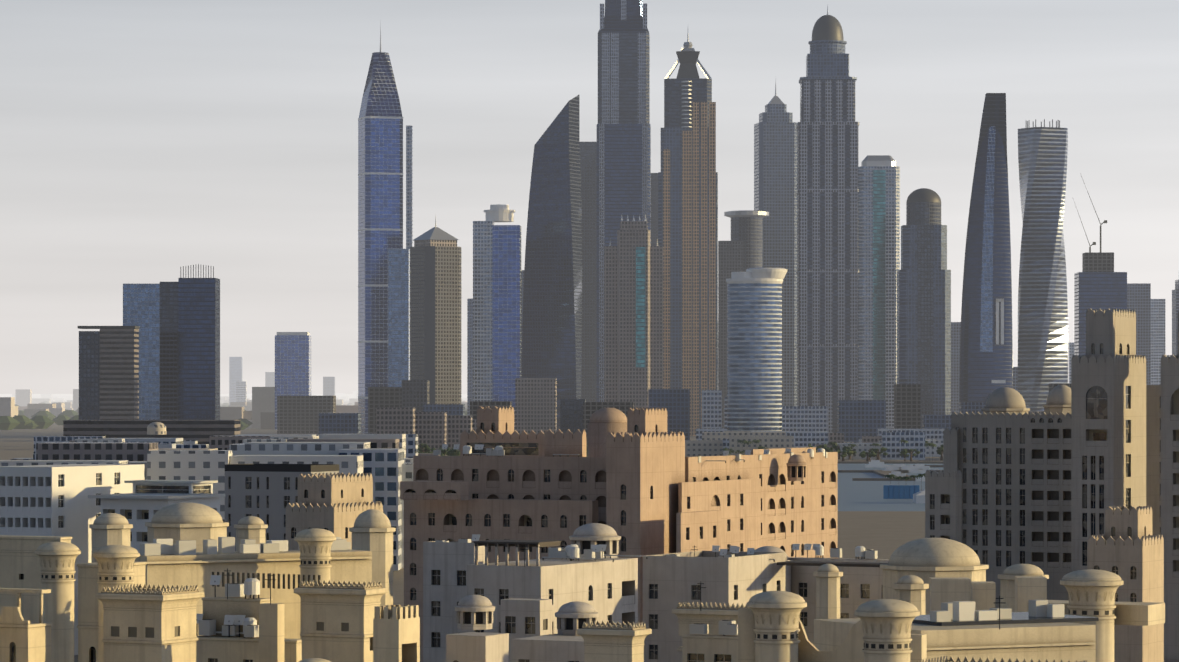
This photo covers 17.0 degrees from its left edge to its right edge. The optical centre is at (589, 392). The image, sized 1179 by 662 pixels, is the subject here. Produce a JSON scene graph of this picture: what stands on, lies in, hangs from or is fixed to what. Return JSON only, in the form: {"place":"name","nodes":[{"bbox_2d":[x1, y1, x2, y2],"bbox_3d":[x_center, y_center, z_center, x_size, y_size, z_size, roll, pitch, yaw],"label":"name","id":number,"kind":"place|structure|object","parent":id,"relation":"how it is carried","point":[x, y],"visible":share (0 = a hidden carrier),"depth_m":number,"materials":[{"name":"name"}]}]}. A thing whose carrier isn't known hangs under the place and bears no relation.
{"place":"outdoors","nodes":[
{"label":"outdoors","id":0,"kind":"place"},
{"bbox_2d":[229,357,242,404],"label":"tower","id":1,"kind":"structure","parent":0,"point":[235,369],"depth_m":9004.74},
{"bbox_2d":[236,381,246,401],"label":"tower","id":2,"kind":"structure","parent":0,"point":[241,391],"depth_m":8005.71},
{"bbox_2d":[265,372,274,386],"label":"tower","id":3,"kind":"structure","parent":0,"point":[269,379],"depth_m":9503.26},
{"bbox_2d":[275,332,310,429],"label":"high-rise building","id":4,"kind":"structure","parent":0,"point":[292,363],"depth_m":4588.66,"materials":[{"name":"blue glass"}]},
{"bbox_2d":[286,472,382,549],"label":"beige tower","id":5,"kind":"structure","parent":0,"point":[337,504],"depth_m":599.88,"materials":[{"name":"paint"}]},
{"bbox_2d":[406,126,412,248],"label":"skyscraper","id":6,"kind":"structure","parent":0,"point":[409,186],"depth_m":3899.96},
{"bbox_2d":[410,217,460,403],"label":"brown tower","id":7,"kind":"structure","parent":0,"point":[435,306],"depth_m":3533.64,"materials":[{"name":"concrete"}]},
{"bbox_2d":[0,394,940,661],"bbox_3d":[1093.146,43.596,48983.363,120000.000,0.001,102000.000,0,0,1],"label":"ground","id":8,"kind":"structure","parent":0,"point":[884,534],"depth_m":1319.44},
{"bbox_2d":[78,326,139,419],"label":"office tower","id":9,"kind":"structure","parent":8,"relation":"on","point":[108,372],"depth_m":2991.89,"materials":[{"name":"grey metal"}]},
{"bbox_2d":[0,464,224,654],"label":"white building","id":10,"kind":"structure","parent":8,"relation":"on","point":[73,501],"depth_m":651.51,"materials":[{"name":"paint"}]},
{"bbox_2d":[123,284,159,419],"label":"tower","id":11,"kind":"structure","parent":8,"relation":"on","point":[141,305],"depth_m":3292.21,"materials":[{"name":"blue glass"}]},
{"bbox_2d":[0,528,371,661],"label":"cream building","id":12,"kind":"structure","parent":8,"relation":"on","point":[37,577],"depth_m":316.20,"materials":[{"name":"paint"}]},
{"bbox_2d":[160,264,219,419],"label":"tower","id":13,"kind":"structure","parent":8,"relation":"on","point":[189,348],"depth_m":3137.25,"materials":[{"name":"blue glass"}]},
{"bbox_2d":[0,387,466,429],"bbox_3d":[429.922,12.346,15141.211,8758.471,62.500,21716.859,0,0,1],"label":"city","id":14,"kind":"object","parent":8,"relation":"on","point":[23,409],"visible":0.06,"depth_m":4974.91,"materials":[{"name":"grey concrete"}]},
{"bbox_2d":[95,575,419,661],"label":"cream building","id":15,"kind":"structure","parent":8,"relation":"on","point":[341,622],"depth_m":271.41,"materials":[{"name":"paint"}]},
{"bbox_2d":[225,464,338,550],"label":"apartment building","id":16,"kind":"structure","parent":8,"relation":"on","point":[266,493],"depth_m":761.75,"materials":[{"name":"paint"}]},
{"bbox_2d":[277,396,335,433],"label":"building","id":17,"kind":"structure","parent":8,"relation":"on","point":[297,414],"depth_m":4085.96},
{"bbox_2d":[323,377,334,395],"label":"tower","id":18,"kind":"structure","parent":8,"relation":"on","point":[328,386],"depth_m":9000.91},
{"bbox_2d":[358,20,402,433],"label":"skyscraper","id":19,"kind":"structure","parent":8,"relation":"on","point":[380,176],"depth_m":3883.21,"materials":[{"name":"blue glass"}]},
{"bbox_2d":[388,249,409,386],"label":"skyscraper","id":20,"kind":"structure","parent":8,"relation":"on","point":[398,316],"depth_m":3689.01,"materials":[{"name":"blue glass"}]},
{"bbox_2d":[467,299,472,414],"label":"tower","id":21,"kind":"structure","parent":8,"relation":"on","point":[469,350],"depth_m":4394.29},
{"bbox_2d":[0,420,943,570],"bbox_3d":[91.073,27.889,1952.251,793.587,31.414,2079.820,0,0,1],"label":"low-rise buildings","id":22,"kind":"structure","parent":8,"relation":"on","point":[184,449],"depth_m":1376.43,"materials":[{"name":"white paint"}]},
{"bbox_2d":[521,270,523,377],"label":"tower","id":23,"kind":"structure","parent":8,"relation":"on","point":[522,280],"depth_m":4294.60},
{"bbox_2d":[522,95,581,430],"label":"skyscraper","id":24,"kind":"structure","parent":8,"relation":"on","point":[552,324],"depth_m":3829.44,"materials":[{"name":"grey glass"}]},
{"bbox_2d":[89,503,1048,618],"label":"domed buildings","id":25,"kind":"structure","parent":8,"relation":"on","point":[925,576],"depth_m":412.07,"materials":[{"name":"beige paint"}]},
{"bbox_2d":[579,142,596,401],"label":"dark tower","id":26,"kind":"structure","parent":8,"relation":"on","point":[588,161],"depth_m":4279.59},
{"bbox_2d":[400,406,837,661],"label":"hotel building","id":27,"kind":"structure","parent":8,"relation":"on","point":[637,481],"depth_m":535.27,"materials":[{"name":"paint"}]},
{"bbox_2d":[597,0,650,401],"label":"skyscraper","id":28,"kind":"structure","parent":8,"relation":"on","point":[623,158],"depth_m":4018.73,"materials":[{"name":"blue glass"}]},
{"bbox_2d":[604,213,662,408],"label":"skyscraper","id":29,"kind":"structure","parent":8,"relation":"on","point":[633,315],"depth_m":3475.05,"materials":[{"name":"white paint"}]},
{"bbox_2d":[651,173,657,245],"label":"tower","id":30,"kind":"structure","parent":8,"relation":"on","point":[654,207],"depth_m":4388.70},
{"bbox_2d":[423,523,888,661],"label":"pale building blocks","id":31,"kind":"structure","parent":8,"relation":"on","point":[477,607],"depth_m":416.95,"materials":[{"name":"grey paint"}]},
{"bbox_2d":[418,439,942,490],"bbox_3d":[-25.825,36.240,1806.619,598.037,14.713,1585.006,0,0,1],"label":"shore trees","id":32,"kind":"object","parent":8,"relation":"on","point":[845,449],"visible":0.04,"depth_m":2486.53,"materials":[{"name":"green plant"}]},
{"bbox_2d":[658,35,717,435],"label":"skyscraper","id":33,"kind":"structure","parent":8,"relation":"on","point":[688,207],"depth_m":3918.78,"materials":[{"name":"brown concrete"}]},
{"bbox_2d":[222,545,1164,661],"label":"cream building","id":34,"kind":"structure","parent":8,"relation":"on","point":[1078,624],"depth_m":260.51,"materials":[{"name":"paint"}]},
{"bbox_2d":[319,378,1070,452],"bbox_3d":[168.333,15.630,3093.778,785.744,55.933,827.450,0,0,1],"label":"mid-rise buildings","id":35,"kind":"structure","parent":8,"relation":"on","point":[406,408],"depth_m":3190.01,"materials":[{"name":"grey concrete"}]},
{"bbox_2d":[718,210,768,427],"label":"skyscraper","id":36,"kind":"structure","parent":8,"relation":"on","point":[741,250],"depth_m":4120.20,"materials":[{"name":"grey concrete"}]},
{"bbox_2d":[754,82,796,405],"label":"skyscraper","id":37,"kind":"structure","parent":8,"relation":"on","point":[775,161],"depth_m":4222.33,"materials":[{"name":"grey concrete"}]},
{"bbox_2d":[796,5,858,432],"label":"skyscraper","id":38,"kind":"structure","parent":8,"relation":"on","point":[827,271],"depth_m":3861.76,"materials":[{"name":"grey concrete"}]},
{"bbox_2d":[858,155,899,427],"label":"skyscraper","id":39,"kind":"structure","parent":8,"relation":"on","point":[879,222],"depth_m":4018.68,"materials":[{"name":"grey concrete"}]},
{"bbox_2d":[897,188,950,427],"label":"skyscraper","id":40,"kind":"structure","parent":8,"relation":"on","point":[924,317],"depth_m":3764.88,"materials":[{"name":"grey concrete"}]},
{"bbox_2d":[951,322,960,414],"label":"tower","id":41,"kind":"structure","parent":8,"relation":"on","point":[955,347],"depth_m":4579.19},
{"bbox_2d":[959,93,1012,401],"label":"skyscraper","id":42,"kind":"structure","parent":8,"relation":"on","point":[986,355],"depth_m":3730.01,"materials":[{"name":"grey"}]},
{"bbox_2d":[1013,367,1017,390],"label":"tower","id":43,"kind":"structure","parent":8,"relation":"on","point":[1015,378],"depth_m":4276.31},
{"bbox_2d":[1018,119,1067,410],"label":"twisted skyscraper","id":44,"kind":"structure","parent":8,"relation":"on","point":[1042,313],"depth_m":3868.46,"materials":[{"name":"grey metal"}]},
{"bbox_2d":[1069,343,1073,382],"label":"tower","id":45,"kind":"structure","parent":8,"relation":"on","point":[1071,349],"depth_m":4776.72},
{"bbox_2d":[1073,173,1126,355],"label":"skyscraper under construction","id":46,"kind":"structure","parent":8,"relation":"on","point":[1099,282],"depth_m":3963.55,"materials":[{"name":"grey"}]},
{"bbox_2d":[1127,283,1150,384],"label":"tower","id":47,"kind":"structure","parent":8,"relation":"on","point":[1139,298],"depth_m":4667.09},
{"bbox_2d":[1151,299,1164,384],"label":"tower","id":48,"kind":"structure","parent":8,"relation":"on","point":[1157,329],"depth_m":4870.39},
{"bbox_2d":[1172,280,1178,355],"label":"skyscraper","id":49,"kind":"structure","parent":8,"relation":"on","point":[1175,301],"depth_m":4476.65,"materials":[{"name":"silver metal"}]},
{"bbox_2d":[473,204,520,430],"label":"skyscraper","id":50,"kind":"structure","parent":0,"point":[496,310],"depth_m":3729.72,"materials":[{"name":"blue glass"}]},
{"bbox_2d":[0,0,1178,393],"label":"sky","id":51,"kind":"structure","parent":0,"point":[142,141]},
{"bbox_2d":[726,268,787,430],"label":"cylindrical tower","id":52,"kind":"structure","parent":0,"point":[754,349],"depth_m":2981.02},
{"bbox_2d":[838,464,942,510],"bbox_3d":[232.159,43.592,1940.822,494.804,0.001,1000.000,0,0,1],"label":"water","id":53,"kind":"structure","parent":0,"point":[860,495],"depth_m":1713.82,"materials":[{"name":"blue liquid"}]},
{"bbox_2d":[925,308,1178,661],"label":"hotel building","id":54,"kind":"structure","parent":0,"point":[1014,482],"depth_m":648.66,"materials":[{"name":"paint"}]},
{"bbox_2d":[1087,505,1163,661],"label":"beige tower","id":55,"kind":"structure","parent":0,"point":[1128,547],"depth_m":476.25,"materials":[{"name":"paint"}]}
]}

